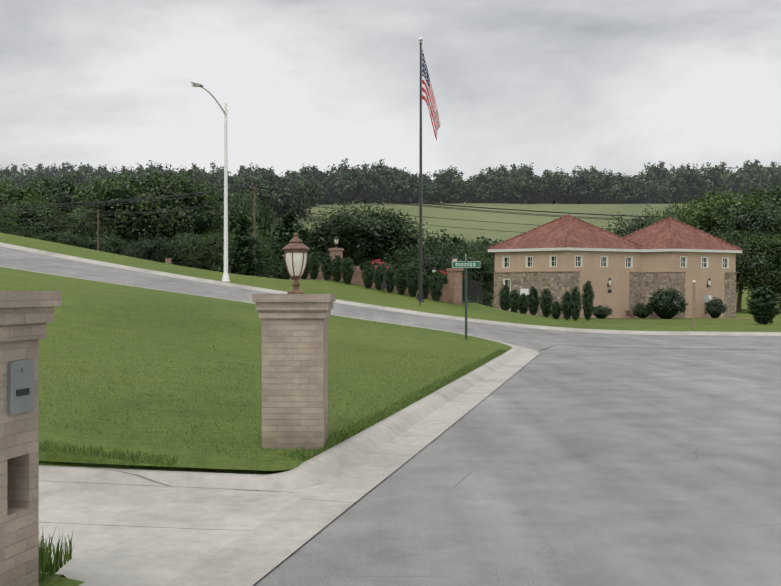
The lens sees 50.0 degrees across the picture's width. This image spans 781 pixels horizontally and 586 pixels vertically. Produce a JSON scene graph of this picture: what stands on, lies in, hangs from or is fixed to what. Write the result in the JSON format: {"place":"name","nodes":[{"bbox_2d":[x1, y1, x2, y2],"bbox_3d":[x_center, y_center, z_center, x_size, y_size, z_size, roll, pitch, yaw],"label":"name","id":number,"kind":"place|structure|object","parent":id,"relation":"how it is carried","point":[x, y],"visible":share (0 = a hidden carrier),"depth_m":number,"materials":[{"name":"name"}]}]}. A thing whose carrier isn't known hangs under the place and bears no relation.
{"place":"outdoors","nodes":[
{"label":"outdoors","id":0,"kind":"place"},
{"bbox_2d":[39,481,313,585],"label":"driveway pavement","id":1,"kind":"structure","parent":0,"point":[134,535],"depth_m":5.67,"materials":[{"name":"concrete"}]},
{"bbox_2d":[0,186,683,232],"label":"power lines","id":2,"kind":"object","parent":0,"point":[256,187],"visible":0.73,"depth_m":118.73,"materials":[{"name":"black metal"}]},
{"bbox_2d":[0,203,780,474],"bbox_3d":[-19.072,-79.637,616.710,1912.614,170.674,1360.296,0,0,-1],"label":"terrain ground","id":3,"kind":"structure","parent":0,"point":[84,297],"depth_m":18.01,"materials":[{"name":"green plant"}]},
{"bbox_2d":[0,291,61,585],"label":"brick pillar","id":4,"kind":"structure","parent":3,"relation":"on","point":[26,317],"depth_m":3.92,"materials":[{"name":"beige brick"}]},
{"bbox_2d":[0,174,68,224],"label":"tree","id":5,"kind":"object","parent":3,"relation":"on","point":[10,193],"visible":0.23,"depth_m":181.68,"materials":[{"name":"green plant"}]},
{"bbox_2d":[0,192,70,236],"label":"tree","id":6,"kind":"object","parent":3,"relation":"on","point":[45,225],"visible":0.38,"depth_m":144.16,"materials":[{"name":"green plant"}]},
{"bbox_2d":[39,573,66,585],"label":"grass patch","id":7,"kind":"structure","parent":3,"relation":"on","point":[50,579],"depth_m":4.24,"materials":[{"name":"green plant"}]},
{"bbox_2d":[39,526,73,581],"bbox_3d":[-1.966,1.350,4.392,0.528,0.226,0.501,0,0,-1],"label":"grass tuft","id":8,"kind":"object","parent":7,"relation":"on","point":[46,565],"visible":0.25,"depth_m":4.41,"materials":[{"name":"green plant"}]},
{"bbox_2d":[30,230,91,248],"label":"bush","id":9,"kind":"object","parent":3,"relation":"on","point":[60,238],"visible":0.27,"depth_m":130.27,"materials":[{"name":"green plant"}]},
{"bbox_2d":[25,164,100,223],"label":"tree","id":10,"kind":"object","parent":3,"relation":"on","point":[60,189],"visible":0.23,"depth_m":192.28,"materials":[{"name":"green plant"}]},
{"bbox_2d":[66,167,104,194],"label":"ridge tree","id":11,"kind":"object","parent":3,"relation":"on","point":[80,177],"visible":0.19,"depth_m":333.93,"materials":[{"name":"green plant"}]},
{"bbox_2d":[50,204,122,247],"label":"tree","id":12,"kind":"object","parent":3,"relation":"on","point":[83,228],"visible":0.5,"depth_m":145.93,"materials":[{"name":"green plant"}]},
{"bbox_2d":[79,233,132,255],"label":"bush","id":13,"kind":"object","parent":3,"relation":"on","point":[108,244],"visible":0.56,"depth_m":135.26,"materials":[{"name":"green plant"}]},
{"bbox_2d":[122,235,175,262],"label":"bush","id":14,"kind":"object","parent":3,"relation":"on","point":[149,249],"visible":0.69,"depth_m":132.00,"materials":[{"name":"green plant"}]},
{"bbox_2d":[66,166,241,262],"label":"tree","id":15,"kind":"object","parent":3,"relation":"on","point":[169,228],"visible":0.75,"depth_m":153.35,"materials":[{"name":"green plant"}]},
{"bbox_2d":[161,232,216,268],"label":"bush","id":16,"kind":"object","parent":3,"relation":"on","point":[187,251],"visible":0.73,"depth_m":133.82,"materials":[{"name":"green plant"}]},
{"bbox_2d":[191,82,229,281],"bbox_3d":[-7.939,-4.636,36.976,0.379,8.807,2.818,0,0,21],"label":"street light","id":17,"kind":"object","parent":3,"relation":"on","point":[225,278],"visible":0.98,"depth_m":38.04,"materials":[{"name":"white paint"}]},
{"bbox_2d":[195,227,236,271],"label":"tree","id":18,"kind":"object","parent":3,"relation":"on","point":[216,258],"visible":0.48,"depth_m":136.71,"materials":[{"name":"green plant"}]},
{"bbox_2d":[202,204,248,237],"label":"valley tree","id":19,"kind":"object","parent":3,"relation":"on","point":[236,219],"visible":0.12,"depth_m":179.81,"materials":[{"name":"green plant"}]},
{"bbox_2d":[205,186,260,231],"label":"tree","id":20,"kind":"object","parent":3,"relation":"on","point":[231,206],"visible":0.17,"depth_m":187.38,"materials":[{"name":"green plant"}]},
{"bbox_2d":[216,217,268,276],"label":"conifer tree","id":21,"kind":"object","parent":3,"relation":"on","point":[242,261],"visible":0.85,"depth_m":83.04,"materials":[{"name":"green plant"}]},
{"bbox_2d":[230,174,262,196],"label":"tree","id":22,"kind":"object","parent":3,"relation":"on","point":[246,181],"depth_m":296.67,"materials":[{"name":"green plant"}]},
{"bbox_2d":[228,222,274,276],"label":"tree","id":23,"kind":"object","parent":3,"relation":"on","point":[260,245],"visible":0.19,"depth_m":144.06,"materials":[{"name":"green plant"}]},
{"bbox_2d":[0,267,511,470],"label":"lawn edge","id":24,"kind":"object","parent":3,"relation":"on","point":[270,462],"visible":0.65,"depth_m":7.33,"materials":[{"name":"green plant"}]},
{"bbox_2d":[241,185,271,214],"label":"tree","id":25,"kind":"object","parent":3,"relation":"on","point":[263,194],"depth_m":257.94,"materials":[{"name":"green plant"}]},
{"bbox_2d":[232,191,282,237],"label":"tree","id":26,"kind":"object","parent":3,"relation":"on","point":[265,216],"visible":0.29,"depth_m":198.80,"materials":[{"name":"green plant"}]},
{"bbox_2d":[39,305,478,459],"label":"lawn grass","id":27,"kind":"structure","parent":3,"relation":"on","point":[218,452],"depth_m":12.68,"materials":[{"name":"green plant"}]},
{"bbox_2d":[0,266,522,489],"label":"curb","id":28,"kind":"structure","parent":3,"relation":"on","point":[330,463],"depth_m":7.19,"materials":[{"name":"concrete"}]},
{"bbox_2d":[250,167,285,191],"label":"ridge tree","id":29,"kind":"object","parent":3,"relation":"on","point":[268,177],"visible":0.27,"depth_m":329.05,"materials":[{"name":"green plant"}]},
{"bbox_2d":[39,349,507,465],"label":"grass blades","id":30,"kind":"object","parent":3,"relation":"on","point":[312,453],"visible":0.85,"depth_m":8.61,"materials":[{"name":"green plant"}]},
{"bbox_2d":[267,241,286,278],"bbox_3d":[-7.115,-1.714,55.881,2.258,3.489,2.137,0,0,5],"label":"shrub","id":31,"kind":"object","parent":3,"relation":"on","point":[279,253],"visible":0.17,"depth_m":55.45,"materials":[{"name":"green plant"}]},
{"bbox_2d":[260,210,313,277],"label":"conifer tree","id":32,"kind":"object","parent":3,"relation":"on","point":[289,232],"visible":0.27,"depth_m":65.54,"materials":[{"name":"green plant"}]},
{"bbox_2d":[268,188,308,226],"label":"tree","id":33,"kind":"object","parent":3,"relation":"on","point":[291,198],"depth_m":266.83,"materials":[{"name":"green plant"}]},
{"bbox_2d":[252,294,335,449],"bbox_3d":[-0.928,0.946,8.224,0.735,1.873,0.735,0,0,0],"label":"brick pillar","id":34,"kind":"object","parent":3,"relation":"on","point":[294,371],"visible":0.9,"depth_m":7.93,"materials":[{"name":"beige brick"}]},
{"bbox_2d":[282,233,309,293],"bbox_3d":[-0.928,-0.292,8.224,0.280,0.603,0.280,0,0,-1],"label":"lantern","id":35,"kind":"object","parent":34,"relation":"on","point":[295,249],"visible":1,"depth_m":8.16,"materials":[{"name":"white glass"}]},
{"bbox_2d":[280,168,308,193],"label":"ridge tree","id":36,"kind":"object","parent":3,"relation":"on","point":[291,181],"visible":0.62,"depth_m":333.55,"materials":[{"name":"green plant"}]},
{"bbox_2d":[294,179,324,220],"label":"tree","id":37,"kind":"object","parent":3,"relation":"on","point":[302,186],"depth_m":296.84,"materials":[{"name":"green plant"}]},
{"bbox_2d":[294,164,332,182],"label":"ridge tree","id":38,"kind":"object","parent":3,"relation":"on","point":[314,173],"visible":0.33,"depth_m":350.57,"materials":[{"name":"green plant"}]},
{"bbox_2d":[307,252,320,279],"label":"shrub","id":39,"kind":"object","parent":3,"relation":"on","point":[313,260],"visible":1,"depth_m":48.19,"materials":[{"name":"green plant"}]},
{"bbox_2d":[320,253,332,280],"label":"shrub","id":40,"kind":"object","parent":3,"relation":"on","point":[326,268],"visible":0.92,"depth_m":47.41,"materials":[{"name":"green plant"}]},
{"bbox_2d":[313,176,340,203],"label":"ridge tree","id":41,"kind":"object","parent":3,"relation":"on","point":[326,189],"visible":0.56,"depth_m":335.00,"materials":[{"name":"green plant"}]},
{"bbox_2d":[329,255,342,281],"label":"shrub","id":42,"kind":"object","parent":3,"relation":"on","point":[336,262],"visible":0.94,"depth_m":46.95,"materials":[{"name":"green plant"}]},
{"bbox_2d":[340,257,355,283],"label":"shrub","id":43,"kind":"object","parent":3,"relation":"on","point":[347,270],"visible":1,"depth_m":46.51,"materials":[{"name":"green plant"}]},
{"bbox_2d":[327,169,371,203],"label":"ridge tree","id":44,"kind":"object","parent":3,"relation":"on","point":[347,185],"visible":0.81,"depth_m":333.41,"materials":[{"name":"green plant"}]},
{"bbox_2d":[164,341,538,585],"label":"kerb gutter","id":45,"kind":"object","parent":3,"relation":"on","point":[255,554],"visible":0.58,"depth_m":6.26,"materials":[{"name":"concrete"}]},
{"bbox_2d":[361,260,375,288],"bbox_3d":[-1.206,-0.947,45.800,0.861,1.757,0.863,0,0,7],"label":"shrub","id":46,"kind":"object","parent":3,"relation":"on","point":[367,275],"visible":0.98,"depth_m":45.62,"materials":[{"name":"green plant"}]},
{"bbox_2d":[291,266,446,301],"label":"garden wall","id":47,"kind":"structure","parent":3,"relation":"on","point":[356,278],"depth_m":47.63,"materials":[{"name":"red brick"}]},
{"bbox_2d":[303,199,446,270],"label":"tree","id":48,"kind":"object","parent":3,"relation":"on","point":[373,235],"visible":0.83,"depth_m":79.17,"materials":[{"name":"green plant"}]},
{"bbox_2d":[363,165,396,202],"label":"ridge tree","id":49,"kind":"object","parent":3,"relation":"on","point":[381,190],"visible":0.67,"depth_m":335.02,"materials":[{"name":"green plant"}]},
{"bbox_2d":[0,242,780,335],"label":"curb","id":50,"kind":"structure","parent":3,"relation":"on","point":[418,312],"depth_m":34.48,"materials":[{"name":"concrete"}]},
{"bbox_2d":[0,241,780,331],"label":"lawn skirt","id":51,"kind":"object","parent":3,"relation":"on","point":[338,299],"visible":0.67,"depth_m":37.09,"materials":[{"name":"grey concrete"}]},
{"bbox_2d":[376,165,412,202],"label":"ridge tree","id":52,"kind":"object","parent":3,"relation":"on","point":[394,171],"visible":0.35,"depth_m":338.20,"materials":[{"name":"green plant"}]},
{"bbox_2d":[393,264,406,294],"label":"shrub","id":53,"kind":"object","parent":3,"relation":"on","point":[400,278],"visible":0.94,"depth_m":44.28,"materials":[{"name":"green plant"}]},
{"bbox_2d":[387,174,424,202],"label":"ridge tree","id":54,"kind":"object","parent":3,"relation":"on","point":[402,188],"visible":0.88,"depth_m":333.53,"materials":[{"name":"green plant"}]},
{"bbox_2d":[405,266,418,296],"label":"shrub","id":55,"kind":"object","parent":3,"relation":"on","point":[411,279],"visible":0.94,"depth_m":43.85,"materials":[{"name":"green plant"}]},
{"bbox_2d":[418,37,423,301],"bbox_3d":[1.442,-5.790,39.958,0.340,12.812,0.331,0,0,-1],"label":"flagpole","id":56,"kind":"object","parent":3,"relation":"on","point":[420,205],"visible":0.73,"depth_m":39.91,"materials":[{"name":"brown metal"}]},
{"bbox_2d":[422,50,439,139],"bbox_3d":[1.935,-9.460,39.880,0.876,4.412,0.323,0,0,7],"label":"flag","id":57,"kind":"object","parent":56,"relation":"attached to","point":[428,97],"visible":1,"depth_m":39.94,"materials":[{"name":"fabric"}]},
{"bbox_2d":[378,240,471,282],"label":"tree","id":58,"kind":"object","parent":3,"relation":"on","point":[437,259],"visible":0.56,"depth_m":74.46,"materials":[{"name":"green plant"}]},
{"bbox_2d":[428,270,443,301],"bbox_3d":[2.369,-0.273,43.129,0.872,1.775,0.870,0,0,-19],"label":"shrub","id":59,"kind":"object","parent":3,"relation":"on","point":[436,286],"visible":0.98,"depth_m":42.97,"materials":[{"name":"green plant"}]},
{"bbox_2d":[413,182,459,203],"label":"ridge tree","id":60,"kind":"object","parent":3,"relation":"on","point":[434,194],"visible":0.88,"depth_m":334.18,"materials":[{"name":"green plant"}]},
{"bbox_2d":[431,169,467,202],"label":"ridge tree","id":61,"kind":"object","parent":3,"relation":"on","point":[451,181],"visible":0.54,"depth_m":336.58,"materials":[{"name":"green plant"}]},
{"bbox_2d":[446,254,463,305],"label":"brick pillar","id":62,"kind":"structure","parent":3,"relation":"on","point":[454,286],"depth_m":43.78,"materials":[{"name":"red brick"}]},
{"bbox_2d":[448,182,476,202],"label":"ridge tree","id":63,"kind":"object","parent":3,"relation":"on","point":[465,194],"visible":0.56,"depth_m":338.41,"materials":[{"name":"green plant"}]},
{"bbox_2d":[452,254,479,339],"bbox_3d":[2.144,0.315,23.757,0.618,2.810,0.514,0,0,-31],"label":"street sign","id":64,"kind":"object","parent":3,"relation":"on","point":[465,264],"visible":0.98,"depth_m":23.76,"materials":[{"name":"green metal"}]},
{"bbox_2d":[449,245,494,299],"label":"tree","id":65,"kind":"object","parent":3,"relation":"on","point":[483,274],"visible":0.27,"depth_m":80.06,"materials":[{"name":"green plant"}]},
{"bbox_2d":[462,278,482,304],"bbox_3d":[4.592,-0.077,48.167,0.063,1.615,8.084,0,0,16],"label":"iron fence","id":66,"kind":"object","parent":3,"relation":"on","point":[476,291],"visible":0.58,"depth_m":49.46,"materials":[{"name":"black metal"}]},
{"bbox_2d":[453,239,497,294],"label":"tree","id":67,"kind":"object","parent":3,"relation":"on","point":[482,246],"visible":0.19,"depth_m":118.94,"materials":[{"name":"green plant"}]},
{"bbox_2d":[471,186,503,202],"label":"ridge tree","id":68,"kind":"object","parent":3,"relation":"on","point":[486,194],"visible":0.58,"depth_m":338.95,"materials":[{"name":"green plant"}]},
{"bbox_2d":[471,169,505,193],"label":"ridge tree","id":69,"kind":"object","parent":3,"relation":"on","point":[489,179],"visible":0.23,"depth_m":344.39,"materials":[{"name":"green plant"}]},
{"bbox_2d":[481,166,510,202],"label":"ridge tree","id":70,"kind":"object","parent":3,"relation":"on","point":[500,174],"visible":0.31,"depth_m":345.82,"materials":[{"name":"green plant"}]},
{"bbox_2d":[488,183,518,202],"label":"ridge tree","id":71,"kind":"object","parent":3,"relation":"on","point":[503,198],"visible":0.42,"depth_m":338.01,"materials":[{"name":"green plant"}]},
{"bbox_2d":[498,285,509,310],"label":"arborvitae shrub","id":72,"kind":"object","parent":3,"relation":"on","point":[503,296],"visible":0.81,"depth_m":59.38,"materials":[{"name":"green plant"}]},
{"bbox_2d":[503,173,544,203],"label":"ridge tree","id":73,"kind":"object","parent":3,"relation":"on","point":[522,189],"visible":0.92,"depth_m":331.80,"materials":[{"name":"green plant"}]},
{"bbox_2d":[526,286,539,315],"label":"arborvitae shrub","id":74,"kind":"object","parent":3,"relation":"on","point":[533,301],"visible":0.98,"depth_m":57.91,"materials":[{"name":"green plant"}]},
{"bbox_2d":[538,289,552,317],"bbox_3d":[10.656,0.759,57.598,1.129,2.289,1.069,0,0,12],"label":"arborvitae shrub","id":75,"kind":"object","parent":3,"relation":"on","point":[546,299],"visible":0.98,"depth_m":57.42,"materials":[{"name":"green plant"}]},
{"bbox_2d":[532,172,564,203],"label":"ridge tree","id":76,"kind":"object","parent":3,"relation":"on","point":[545,179],"visible":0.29,"depth_m":339.96,"materials":[{"name":"green plant"}]},
{"bbox_2d":[546,174,582,203],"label":"ridge tree","id":77,"kind":"object","parent":3,"relation":"on","point":[557,182],"visible":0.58,"depth_m":332.85,"materials":[{"name":"green plant"}]},
{"bbox_2d":[569,285,582,320],"bbox_3d":[12.586,0.806,56.667,1.012,2.648,0.958,0,0,38],"label":"arborvitae shrub","id":78,"kind":"object","parent":3,"relation":"on","point":[575,304],"visible":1,"depth_m":56.50,"materials":[{"name":"green plant"}]},
{"bbox_2d":[555,173,604,203],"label":"ridge tree","id":79,"kind":"object","parent":3,"relation":"on","point":[584,191],"visible":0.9,"depth_m":330.02,"materials":[{"name":"green plant"}]},
{"bbox_2d":[581,280,594,320],"bbox_3d":[13.595,0.668,57.661,0.964,3.087,1.114,0,0,18],"label":"arborvitae shrub","id":80,"kind":"object","parent":3,"relation":"on","point":[588,296],"visible":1,"depth_m":57.47,"materials":[{"name":"green plant"}]},
{"bbox_2d":[591,304,613,318],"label":"round shrub","id":81,"kind":"object","parent":3,"relation":"on","point":[601,312],"visible":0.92,"depth_m":63.81,"materials":[{"name":"green plant"}]},
{"bbox_2d":[588,168,619,203],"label":"ridge tree","id":82,"kind":"object","parent":3,"relation":"on","point":[601,179],"visible":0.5,"depth_m":335.29,"materials":[{"name":"green plant"}]},
{"bbox_2d":[590,172,630,203],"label":"ridge tree","id":83,"kind":"object","parent":3,"relation":"on","point":[616,183],"visible":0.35,"depth_m":336.77,"materials":[{"name":"green plant"}]},
{"bbox_2d":[487,214,742,317],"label":"house","id":84,"kind":"structure","parent":3,"relation":"on","point":[558,258],"depth_m":67.43,"materials":[{"name":"paint"}]},
{"bbox_2d":[602,205,656,236],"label":"tree","id":85,"kind":"object","parent":3,"relation":"on","point":[622,233],"visible":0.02,"depth_m":138.53,"materials":[{"name":"green plant"}]},
{"bbox_2d":[609,183,650,203],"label":"ridge tree","id":86,"kind":"object","parent":3,"relation":"on","point":[630,194],"visible":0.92,"depth_m":332.70,"materials":[{"name":"green plant"}]},
{"bbox_2d":[623,174,656,203],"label":"ridge tree","id":87,"kind":"object","parent":3,"relation":"on","point":[636,181],"visible":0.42,"depth_m":337.17,"materials":[{"name":"green plant"}]},
{"bbox_2d":[644,161,675,203],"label":"ridge tree","id":88,"kind":"object","parent":3,"relation":"on","point":[657,173],"visible":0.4,"depth_m":352.67,"materials":[{"name":"green plant"}]},
{"bbox_2d":[627,204,693,234],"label":"tree","id":89,"kind":"object","parent":3,"relation":"on","point":[679,218],"visible":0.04,"depth_m":123.41,"materials":[{"name":"green plant"}]},
{"bbox_2d":[646,287,687,318],"bbox_3d":[21.356,0.844,64.848,3.150,2.735,3.387,0,0,-27],"label":"round shrub","id":90,"kind":"object","parent":3,"relation":"on","point":[665,304],"visible":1,"depth_m":64.18,"materials":[{"name":"green plant"}]},
{"bbox_2d":[652,177,686,203],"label":"ridge tree","id":91,"kind":"object","parent":3,"relation":"on","point":[659,196],"visible":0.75,"depth_m":335.43,"materials":[{"name":"green plant"}]},
{"bbox_2d":[646,196,715,221],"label":"tree","id":92,"kind":"object","parent":3,"relation":"on","point":[668,209],"visible":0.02,"depth_m":134.65,"materials":[{"name":"green plant"}]},
{"bbox_2d":[663,168,713,203],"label":"ridge tree","id":93,"kind":"object","parent":3,"relation":"on","point":[690,183],"visible":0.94,"depth_m":331.10,"materials":[{"name":"green plant"}]},
{"bbox_2d":[702,297,727,317],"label":"round shrub","id":94,"kind":"object","parent":3,"relation":"on","point":[714,308],"visible":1,"depth_m":66.52,"materials":[{"name":"green plant"}]},
{"bbox_2d":[698,162,737,200],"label":"ridge tree","id":95,"kind":"object","parent":3,"relation":"on","point":[717,175],"visible":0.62,"depth_m":333.44,"materials":[{"name":"green plant"}]},
{"bbox_2d":[661,182,778,236],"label":"tree","id":96,"kind":"object","parent":3,"relation":"on","point":[703,215],"visible":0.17,"depth_m":101.20,"materials":[{"name":"green plant"}]},
{"bbox_2d":[699,192,780,293],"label":"tree","id":97,"kind":"object","parent":3,"relation":"on","point":[761,220],"visible":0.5,"depth_m":95.22,"materials":[{"name":"green plant"}]},
{"bbox_2d":[718,167,761,202],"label":"ridge tree","id":98,"kind":"object","parent":3,"relation":"on","point":[738,177],"visible":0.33,"depth_m":331.05,"materials":[{"name":"green plant"}]},
{"bbox_2d":[702,182,780,308],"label":"tree","id":99,"kind":"object","parent":3,"relation":"on","point":[777,198],"visible":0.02,"depth_m":108.97,"materials":[{"name":"green plant"}]},
{"bbox_2d":[709,226,776,311],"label":"tree","id":100,"kind":"object","parent":3,"relation":"on","point":[736,240],"visible":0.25,"depth_m":87.03,"materials":[{"name":"green plant"}]},
{"bbox_2d":[734,169,771,199],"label":"ridge tree","id":101,"kind":"object","parent":3,"relation":"on","point":[743,185],"visible":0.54,"depth_m":329.95,"materials":[{"name":"green plant"}]},
{"bbox_2d":[733,230,780,297],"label":"tree","id":102,"kind":"object","parent":3,"relation":"on","point":[766,271],"visible":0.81,"depth_m":83.44,"materials":[{"name":"green plant"}]},
{"bbox_2d":[735,162,779,184],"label":"ridge tree","id":103,"kind":"object","parent":3,"relation":"on","point":[758,170],"visible":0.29,"depth_m":341.40,"materials":[{"name":"green plant"}]},
{"bbox_2d":[744,285,780,323],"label":"bush","id":104,"kind":"object","parent":3,"relation":"on","point":[764,302],"visible":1,"depth_m":51.91,"materials":[{"name":"green plant"}]},
{"bbox_2d":[0,246,780,349],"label":"road","id":105,"kind":"structure","parent":0,"point":[21,259],"depth_m":30.67,"materials":[{"name":"grey asphalt"}]},
{"bbox_2d":[0,0,780,203],"label":"sky","id":106,"kind":"structure","parent":0,"point":[622,86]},
{"bbox_2d":[252,344,780,585],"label":"road","id":107,"kind":"structure","parent":0,"point":[561,465],"depth_m":6.87,"materials":[{"name":"grey asphalt"}]},
{"bbox_2d":[469,334,554,350],"bbox_3d":[3.777,1.381,24.786,3.090,0.429,4.992,0,0,-30],"label":"road fillet","id":108,"kind":"object","parent":107,"relation":"on","point":[536,345],"visible":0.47,"depth_m":25.09,"materials":[{"name":"concrete"}]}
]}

